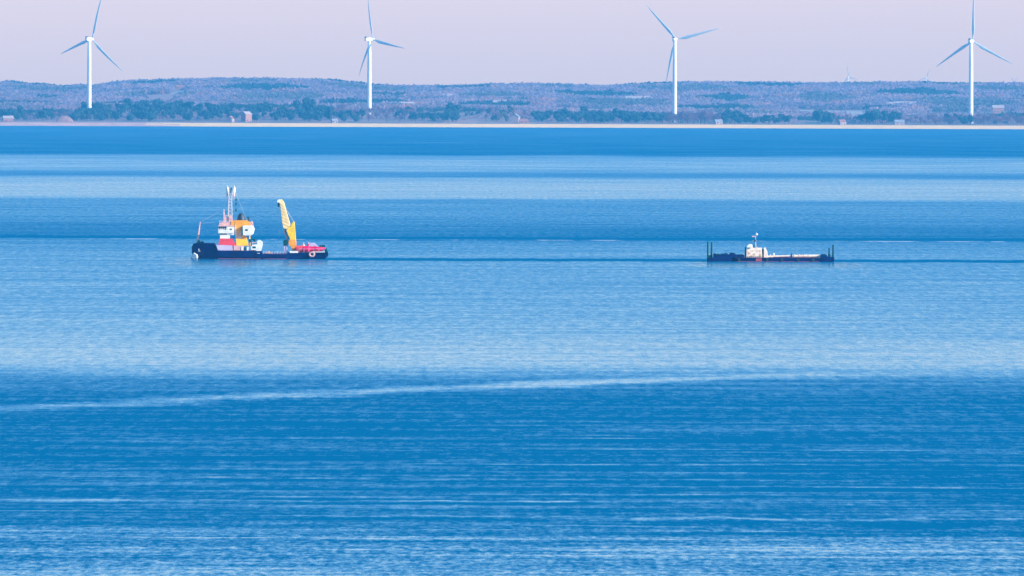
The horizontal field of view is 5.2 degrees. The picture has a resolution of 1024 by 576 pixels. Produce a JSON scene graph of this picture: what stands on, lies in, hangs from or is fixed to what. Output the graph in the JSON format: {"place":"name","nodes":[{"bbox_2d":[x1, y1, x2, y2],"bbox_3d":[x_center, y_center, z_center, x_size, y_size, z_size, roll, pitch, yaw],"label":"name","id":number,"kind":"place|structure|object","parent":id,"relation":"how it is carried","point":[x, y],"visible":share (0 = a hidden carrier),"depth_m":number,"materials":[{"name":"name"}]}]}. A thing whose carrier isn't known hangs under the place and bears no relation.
{"place":"outdoors","nodes":[
{"label":"outdoors","id":0,"kind":"place"},
{"bbox_2d":[56,116,73,121],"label":"bluff","id":1,"kind":"structure","parent":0,"point":[64,119],"depth_m":15658.97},
{"bbox_2d":[0,126,1023,575],"bbox_3d":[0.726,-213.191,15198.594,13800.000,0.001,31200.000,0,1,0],"label":"sea","id":2,"kind":"structure","parent":0,"point":[514,352],"depth_m":2178.59,"materials":[{"name":"liquid"}]},
{"bbox_2d":[192,187,327,258],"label":"work vessel","id":3,"kind":"object","parent":2,"relation":"on","point":[241,227],"visible":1,"depth_m":3392.18,"materials":[{"name":"paint"}]},
{"bbox_2d":[295,246,302,251],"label":"buoy","id":4,"kind":"object","parent":3,"relation":"on","point":[298,248],"visible":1,"depth_m":3392.25,"materials":[{"name":"paint"}]},
{"bbox_2d":[302,246,312,251],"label":"buoy","id":5,"kind":"object","parent":3,"relation":"on","point":[306,248],"visible":1,"depth_m":3392.15,"materials":[{"name":"paint"}]},
{"bbox_2d":[309,243,325,251],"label":"workboat","id":6,"kind":"object","parent":3,"relation":"on","point":[315,247],"visible":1,"depth_m":3393.09,"materials":[{"name":"paint"}]},
{"bbox_2d":[707,233,833,261],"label":"work barge","id":7,"kind":"object","parent":2,"relation":"on","point":[753,253],"visible":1,"depth_m":3370.74,"materials":[{"name":"paint"}]},
{"bbox_2d":[0,88,1023,125],"bbox_3d":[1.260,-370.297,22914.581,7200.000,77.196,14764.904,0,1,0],"label":"hills","id":8,"kind":"structure","parent":0,"point":[391,120],"depth_m":15765.34,"materials":[{"name":"green plant"}]},
{"bbox_2d":[2,115,13,121],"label":"boathouse","id":9,"kind":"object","parent":8,"relation":"on","point":[8,118],"visible":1,"depth_m":15667.01,"materials":[{"name":"white brick"}]},
{"bbox_2d":[13,112,20,119],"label":"fir tree","id":10,"kind":"object","parent":8,"relation":"on","point":[17,116],"visible":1,"depth_m":15773.97,"materials":[{"name":"green plant"}]},
{"bbox_2d":[17,105,24,112],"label":"fir tree","id":11,"kind":"object","parent":8,"relation":"on","point":[20,109],"visible":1,"depth_m":16004.71,"materials":[{"name":"green plant"}]},
{"bbox_2d":[40,110,47,120],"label":"tree","id":12,"kind":"object","parent":8,"relation":"on","point":[43,114],"visible":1,"depth_m":15727.56,"materials":[{"name":"green plant"}]},
{"bbox_2d":[69,112,80,120],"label":"fir tree","id":13,"kind":"object","parent":8,"relation":"on","point":[75,116],"visible":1,"depth_m":15710.65,"materials":[{"name":"green plant"}]},
{"bbox_2d":[61,0,120,108],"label":"wind turbine","id":14,"kind":"object","parent":8,"relation":"on","point":[88,39],"visible":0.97,"depth_m":15989.98,"materials":[{"name":"white metal"}]},
{"bbox_2d":[91,102,99,108],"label":"fir tree","id":15,"kind":"object","parent":8,"relation":"on","point":[94,105],"visible":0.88,"depth_m":16200.39,"materials":[{"name":"green plant"}]},
{"bbox_2d":[96,114,105,120],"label":"fir tree","id":16,"kind":"object","parent":8,"relation":"on","point":[100,117],"visible":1,"depth_m":15729.69,"materials":[{"name":"green plant"}]},
{"bbox_2d":[111,109,121,119],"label":"tree","id":17,"kind":"object","parent":8,"relation":"on","point":[116,115],"visible":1,"depth_m":15754.36,"materials":[{"name":"green plant"}]},
{"bbox_2d":[125,113,134,120],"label":"fir tree","id":18,"kind":"object","parent":8,"relation":"on","point":[131,117],"visible":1,"depth_m":15710.74,"materials":[{"name":"green plant"}]},
{"bbox_2d":[136,110,145,119],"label":"tree","id":19,"kind":"object","parent":8,"relation":"on","point":[141,114],"visible":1,"depth_m":15749.94,"materials":[{"name":"green plant"}]},
{"bbox_2d":[144,111,156,120],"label":"tree","id":20,"kind":"object","parent":8,"relation":"on","point":[149,116],"visible":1,"depth_m":15704.51,"materials":[{"name":"green plant"}]},
{"bbox_2d":[152,100,159,108],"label":"fir tree","id":21,"kind":"object","parent":8,"relation":"on","point":[155,103],"visible":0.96,"depth_m":16192.56,"materials":[{"name":"green plant"}]},
{"bbox_2d":[160,110,167,117],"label":"tree","id":22,"kind":"object","parent":8,"relation":"on","point":[164,113],"visible":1,"depth_m":15827.94,"materials":[{"name":"green plant"}]},
{"bbox_2d":[162,104,173,113],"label":"fir tree","id":23,"kind":"object","parent":8,"relation":"on","point":[167,107],"visible":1,"depth_m":15852.58,"materials":[{"name":"green plant"}]},
{"bbox_2d":[168,111,175,120],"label":"fir tree","id":24,"kind":"object","parent":8,"relation":"on","point":[172,116],"visible":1,"depth_m":15706.58,"materials":[{"name":"green plant"}]},
{"bbox_2d":[176,84,183,89],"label":"house","id":25,"kind":"structure","parent":8,"relation":"on","point":[179,87],"depth_m":19193.72,"materials":[{"name":"white brick"}]},
{"bbox_2d":[177,107,183,115],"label":"tree","id":26,"kind":"object","parent":8,"relation":"on","point":[180,110],"visible":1,"depth_m":15828.53,"materials":[{"name":"green plant"}]},
{"bbox_2d":[182,101,189,108],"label":"fir tree","id":27,"kind":"object","parent":8,"relation":"on","point":[185,105],"visible":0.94,"depth_m":16130.80,"materials":[{"name":"green plant"}]},
{"bbox_2d":[182,110,193,120],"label":"fir tree","id":28,"kind":"object","parent":8,"relation":"on","point":[188,115],"visible":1,"depth_m":15707.25,"materials":[{"name":"green plant"}]},
{"bbox_2d":[188,101,194,111],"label":"fir tree","id":29,"kind":"object","parent":8,"relation":"on","point":[191,104],"visible":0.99,"depth_m":16083.20,"materials":[{"name":"green plant"}]},
{"bbox_2d":[194,106,202,112],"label":"fir tree","id":30,"kind":"object","parent":8,"relation":"on","point":[199,108],"visible":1,"depth_m":15946.12,"materials":[{"name":"green plant"}]},
{"bbox_2d":[209,106,216,115],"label":"tree","id":31,"kind":"object","parent":8,"relation":"on","point":[212,109],"visible":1,"depth_m":15777.81,"materials":[{"name":"green plant"}]},
{"bbox_2d":[215,109,222,120],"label":"tree","id":32,"kind":"object","parent":8,"relation":"on","point":[218,112],"visible":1,"depth_m":15707.47,"materials":[{"name":"green plant"}]},
{"bbox_2d":[226,115,234,121],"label":"house","id":33,"kind":"structure","parent":8,"relation":"on","point":[229,118],"depth_m":15662.56,"materials":[{"name":"tile"}]},
{"bbox_2d":[241,111,251,121],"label":"house","id":34,"kind":"structure","parent":8,"relation":"on","point":[246,116],"depth_m":15694.97,"materials":[{"name":"beige brick"}]},
{"bbox_2d":[244,108,255,113],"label":"tree","id":35,"kind":"object","parent":8,"relation":"on","point":[252,110],"visible":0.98,"depth_m":15848.30,"materials":[{"name":"green plant"}]},
{"bbox_2d":[252,113,261,120],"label":"fir tree","id":36,"kind":"object","parent":8,"relation":"on","point":[256,116],"visible":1,"depth_m":15711.95,"materials":[{"name":"green plant"}]},
{"bbox_2d":[260,105,272,113],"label":"fir tree","id":37,"kind":"object","parent":8,"relation":"on","point":[268,108],"visible":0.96,"depth_m":15951.17,"materials":[{"name":"green plant"}]},
{"bbox_2d":[277,109,283,119],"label":"tree","id":38,"kind":"object","parent":8,"relation":"on","point":[280,114],"visible":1,"depth_m":15757.28,"materials":[{"name":"green plant"}]},
{"bbox_2d":[286,112,294,119],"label":"fir tree","id":39,"kind":"object","parent":8,"relation":"on","point":[289,115],"visible":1,"depth_m":15714.52,"materials":[{"name":"green plant"}]},
{"bbox_2d":[293,100,303,108],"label":"fir tree","id":40,"kind":"object","parent":8,"relation":"on","point":[297,104],"visible":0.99,"depth_m":16006.21,"materials":[{"name":"green plant"}]},
{"bbox_2d":[300,110,307,119],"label":"tree","id":41,"kind":"object","parent":8,"relation":"on","point":[303,115],"visible":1,"depth_m":15748.59,"materials":[{"name":"green plant"}]},
{"bbox_2d":[302,97,310,106],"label":"fir tree","id":42,"kind":"object","parent":8,"relation":"on","point":[304,100],"visible":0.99,"depth_m":16019.44,"materials":[{"name":"green plant"}]},
{"bbox_2d":[305,111,312,121],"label":"fir tree","id":43,"kind":"object","parent":8,"relation":"on","point":[308,114],"visible":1,"depth_m":15710.79,"materials":[{"name":"green plant"}]},
{"bbox_2d":[306,101,314,110],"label":"fir tree","id":44,"kind":"object","parent":8,"relation":"on","point":[311,104],"visible":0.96,"depth_m":15922.40,"materials":[{"name":"green plant"}]},
{"bbox_2d":[312,110,323,120],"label":"fir tree","id":45,"kind":"object","parent":8,"relation":"on","point":[318,115],"visible":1,"depth_m":15708.92,"materials":[{"name":"green plant"}]},
{"bbox_2d":[326,105,333,119],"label":"tree","id":46,"kind":"object","parent":8,"relation":"on","point":[329,109],"visible":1,"depth_m":15781.11,"materials":[{"name":"green plant"}]},
{"bbox_2d":[351,115,359,121],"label":"fir tree","id":47,"kind":"object","parent":8,"relation":"on","point":[355,117],"visible":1,"depth_m":15706.14,"materials":[{"name":"green plant"}]},
{"bbox_2d":[359,0,402,114],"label":"wind turbine","id":48,"kind":"object","parent":8,"relation":"on","point":[369,83],"visible":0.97,"depth_m":15991.12,"materials":[{"name":"white metal"}]},
{"bbox_2d":[408,111,414,118],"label":"fir tree","id":49,"kind":"object","parent":8,"relation":"on","point":[410,116],"visible":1,"depth_m":15728.84,"materials":[{"name":"green plant"}]},
{"bbox_2d":[438,112,446,120],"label":"fir tree","id":50,"kind":"object","parent":8,"relation":"on","point":[442,115],"visible":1,"depth_m":15755.24,"materials":[{"name":"green plant"}]},
{"bbox_2d":[444,112,451,119],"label":"fir tree","id":51,"kind":"object","parent":8,"relation":"on","point":[447,116],"visible":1,"depth_m":15706.90,"materials":[{"name":"green plant"}]},
{"bbox_2d":[445,102,453,110],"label":"fir tree","id":52,"kind":"object","parent":8,"relation":"on","point":[449,105],"visible":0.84,"depth_m":15940.57,"materials":[{"name":"green plant"}]},
{"bbox_2d":[447,110,461,121],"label":"fir tree","id":53,"kind":"object","parent":8,"relation":"on","point":[455,115],"visible":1,"depth_m":15725.08,"materials":[{"name":"green plant"}]},
{"bbox_2d":[451,104,462,112],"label":"fir tree","id":54,"kind":"object","parent":8,"relation":"on","point":[458,106],"visible":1,"depth_m":15832.83,"materials":[{"name":"green plant"}]},
{"bbox_2d":[508,105,513,113],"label":"shore tree","id":55,"kind":"object","parent":8,"relation":"on","point":[510,108],"visible":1,"depth_m":15946.14,"materials":[{"name":"green plant"}]},
{"bbox_2d":[0,77,1023,111],"bbox_3d":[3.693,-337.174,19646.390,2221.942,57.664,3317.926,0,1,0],"label":"woodland","id":56,"kind":"object","parent":8,"relation":"on","point":[854,95],"visible":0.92,"depth_m":19070.03,"materials":[{"name":"plant"}]},
{"bbox_2d":[0,96,1023,119],"bbox_3d":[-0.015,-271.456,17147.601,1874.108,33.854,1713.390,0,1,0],"label":"woodland","id":57,"kind":"object","parent":8,"relation":"on","point":[754,110],"visible":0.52,"depth_m":17432.97,"materials":[{"name":"plant"}]},
{"bbox_2d":[5,106,1023,123],"bbox_3d":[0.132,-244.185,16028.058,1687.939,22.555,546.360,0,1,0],"label":"thicket","id":58,"kind":"object","parent":8,"relation":"on","point":[478,113],"visible":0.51,"depth_m":15909.87,"materials":[{"name":"plant"}]},
{"bbox_2d":[511,113,519,122],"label":"house","id":59,"kind":"structure","parent":8,"relation":"on","point":[515,118],"depth_m":15683.05,"materials":[{"name":"stone"}]},
{"bbox_2d":[519,118,528,123],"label":"house","id":60,"kind":"structure","parent":8,"relation":"on","point":[524,121],"depth_m":15663.23,"materials":[{"name":"white brick"}]},
{"bbox_2d":[529,110,539,116],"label":"fir tree","id":61,"kind":"object","parent":8,"relation":"on","point":[533,113],"visible":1,"depth_m":15911.18,"materials":[{"name":"green plant"}]},
{"bbox_2d":[534,114,541,120],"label":"fir tree","id":62,"kind":"object","parent":8,"relation":"on","point":[537,117],"visible":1,"depth_m":15774.85,"materials":[{"name":"green plant"}]},
{"bbox_2d":[554,114,561,122],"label":"fir tree","id":63,"kind":"object","parent":8,"relation":"on","point":[557,116],"visible":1,"depth_m":15706.74,"materials":[{"name":"green plant"}]},
{"bbox_2d":[558,113,566,121],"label":"fir tree","id":64,"kind":"object","parent":8,"relation":"on","point":[564,118],"visible":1,"depth_m":15756.28,"materials":[{"name":"green plant"}]},
{"bbox_2d":[563,109,570,117],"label":"fir tree","id":65,"kind":"object","parent":8,"relation":"on","point":[567,112],"visible":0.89,"depth_m":15930.97,"materials":[{"name":"green plant"}]},
{"bbox_2d":[572,112,583,122],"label":"fir tree","id":66,"kind":"object","parent":8,"relation":"on","point":[577,117],"visible":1,"depth_m":15756.79,"materials":[{"name":"green plant"}]},
{"bbox_2d":[584,113,591,122],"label":"fir tree","id":67,"kind":"object","parent":8,"relation":"on","point":[588,116],"visible":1,"depth_m":15716.87,"materials":[{"name":"green plant"}]},
{"bbox_2d":[591,114,599,121],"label":"fir tree","id":68,"kind":"object","parent":8,"relation":"on","point":[595,117],"visible":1,"depth_m":15728.08,"materials":[{"name":"green plant"}]},
{"bbox_2d":[598,114,607,122],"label":"fir tree","id":69,"kind":"object","parent":8,"relation":"on","point":[603,118],"visible":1,"depth_m":15749.56,"materials":[{"name":"green plant"}]},
{"bbox_2d":[612,108,619,117],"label":"fir tree","id":70,"kind":"object","parent":8,"relation":"on","point":[615,110],"visible":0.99,"depth_m":15892.65,"materials":[{"name":"green plant"}]},
{"bbox_2d":[617,110,625,121],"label":"fir tree","id":71,"kind":"object","parent":8,"relation":"on","point":[621,112],"visible":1,"depth_m":15846.96,"materials":[{"name":"green plant"}]},
{"bbox_2d":[621,113,631,121],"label":"fir tree","id":72,"kind":"object","parent":8,"relation":"on","point":[627,118],"visible":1,"depth_m":15786.56,"materials":[{"name":"green plant"}]},
{"bbox_2d":[625,95,641,98],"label":"barn","id":73,"kind":"structure","parent":8,"relation":"on","point":[632,97],"depth_m":18594.88,"materials":[{"name":"white brick"}]},
{"bbox_2d":[632,114,642,122],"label":"fir tree","id":74,"kind":"object","parent":8,"relation":"on","point":[638,118],"visible":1,"depth_m":15781.51,"materials":[{"name":"green plant"}]},
{"bbox_2d":[644,111,652,120],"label":"fir tree","id":75,"kind":"object","parent":8,"relation":"on","point":[648,116],"visible":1,"depth_m":15726.02,"materials":[{"name":"green plant"}]},
{"bbox_2d":[651,111,658,121],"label":"fir tree","id":76,"kind":"object","parent":8,"relation":"on","point":[654,115],"visible":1,"depth_m":15796.80,"materials":[{"name":"green plant"}]},
{"bbox_2d":[664,110,674,122],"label":"bare tree","id":77,"kind":"object","parent":8,"relation":"on","point":[668,115],"visible":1,"depth_m":15712.25,"materials":[{"name":"brown plant"}]},
{"bbox_2d":[675,113,684,123],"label":"bare tree","id":78,"kind":"object","parent":8,"relation":"on","point":[679,117],"visible":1,"depth_m":15708.84,"materials":[{"name":"brown plant"}]},
{"bbox_2d":[647,6,719,121],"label":"wind turbine","id":79,"kind":"object","parent":8,"relation":"on","point":[673,55],"visible":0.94,"depth_m":15889.61,"materials":[{"name":"white metal"}]},
{"bbox_2d":[684,111,692,123],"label":"bare tree","id":80,"kind":"object","parent":8,"relation":"on","point":[688,114],"visible":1,"depth_m":15708.81,"materials":[{"name":"brown plant"}]},
{"bbox_2d":[698,107,710,123],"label":"bare tree","id":81,"kind":"object","parent":8,"relation":"on","point":[703,112],"visible":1,"depth_m":15736.75,"materials":[{"name":"brown plant"}]},
{"bbox_2d":[701,113,711,123],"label":"bare tree","id":82,"kind":"object","parent":8,"relation":"on","point":[707,118],"visible":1,"depth_m":15738.10,"materials":[{"name":"brown plant"}]},
{"bbox_2d":[714,119,722,123],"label":"house","id":83,"kind":"structure","parent":8,"relation":"on","point":[718,121],"depth_m":15663.84,"materials":[{"name":"stone"}]},
{"bbox_2d":[730,113,738,123],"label":"fir tree","id":84,"kind":"object","parent":8,"relation":"on","point":[734,117],"visible":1,"depth_m":15774.56,"materials":[{"name":"green plant"}]},
{"bbox_2d":[735,117,743,123],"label":"fir tree","id":85,"kind":"object","parent":8,"relation":"on","point":[739,120],"visible":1,"depth_m":15718.70,"materials":[{"name":"green plant"}]},
{"bbox_2d":[785,115,791,123],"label":"fir tree","id":86,"kind":"object","parent":8,"relation":"on","point":[787,117],"visible":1,"depth_m":15720.08,"materials":[{"name":"green plant"}]},
{"bbox_2d":[813,109,823,123],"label":"fir tree","id":87,"kind":"object","parent":8,"relation":"on","point":[817,115],"visible":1,"depth_m":15727.80,"materials":[{"name":"green plant"}]},
{"bbox_2d":[827,115,833,123],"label":"fir tree","id":88,"kind":"object","parent":8,"relation":"on","point":[830,118],"visible":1,"depth_m":15711.43,"materials":[{"name":"green plant"}]},
{"bbox_2d":[838,119,845,124],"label":"house","id":89,"kind":"structure","parent":8,"relation":"on","point":[842,122],"depth_m":15663.58,"materials":[{"name":"tile"}]},
{"bbox_2d":[857,111,872,123],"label":"fir tree","id":90,"kind":"object","parent":8,"relation":"on","point":[867,116],"visible":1,"depth_m":15793.62,"materials":[{"name":"green plant"}]},
{"bbox_2d":[870,108,879,123],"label":"fir tree","id":91,"kind":"object","parent":8,"relation":"on","point":[874,115],"visible":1,"depth_m":15779.76,"materials":[{"name":"green plant"}]},
{"bbox_2d":[880,110,888,123],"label":"fir tree","id":92,"kind":"object","parent":8,"relation":"on","point":[885,114],"visible":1,"depth_m":15741.80,"materials":[{"name":"green plant"}]},
{"bbox_2d":[888,113,896,123],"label":"fir tree","id":93,"kind":"object","parent":8,"relation":"on","point":[892,117],"visible":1,"depth_m":15726.93,"materials":[{"name":"green plant"}]},
{"bbox_2d":[890,110,901,121],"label":"fir tree","id":94,"kind":"object","parent":8,"relation":"on","point":[899,115],"visible":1,"depth_m":15791.09,"materials":[{"name":"green plant"}]},
{"bbox_2d":[894,119,904,124],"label":"house","id":95,"kind":"structure","parent":8,"relation":"on","point":[899,122],"depth_m":15666.82,"materials":[{"name":"stone"}]},
{"bbox_2d":[946,117,953,124],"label":"bare tree","id":96,"kind":"object","parent":8,"relation":"on","point":[948,119],"visible":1,"depth_m":15708.41,"materials":[{"name":"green plant"}]},
{"bbox_2d":[959,117,969,124],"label":"fir tree","id":97,"kind":"object","parent":8,"relation":"on","point":[964,120],"visible":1,"depth_m":15736.14,"materials":[{"name":"green plant"}]},
{"bbox_2d":[936,0,1013,123],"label":"wind turbine","id":98,"kind":"object","parent":8,"relation":"on","point":[970,42],"visible":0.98,"depth_m":15839.58,"materials":[{"name":"white metal"}]},
{"bbox_2d":[985,115,993,124],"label":"bare tree","id":99,"kind":"object","parent":8,"relation":"on","point":[989,118],"visible":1,"depth_m":15742.69,"materials":[{"name":"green plant"}]},
{"bbox_2d":[992,104,1004,113],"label":"house","id":100,"kind":"structure","parent":8,"relation":"on","point":[997,109],"depth_m":17693.18,"materials":[{"name":"white brick"}]},
{"bbox_2d":[0,122,1023,128],"bbox_3d":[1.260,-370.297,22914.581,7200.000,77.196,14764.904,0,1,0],"label":"beach","id":101,"kind":"structure","parent":0,"point":[508,125],"depth_m":15618.56,"materials":[{"name":"beige sand"}]},
{"bbox_2d":[0,0,1023,85],"label":"sky","id":102,"kind":"structure","parent":0,"point":[443,42],"materials":[{"name":"purple"}]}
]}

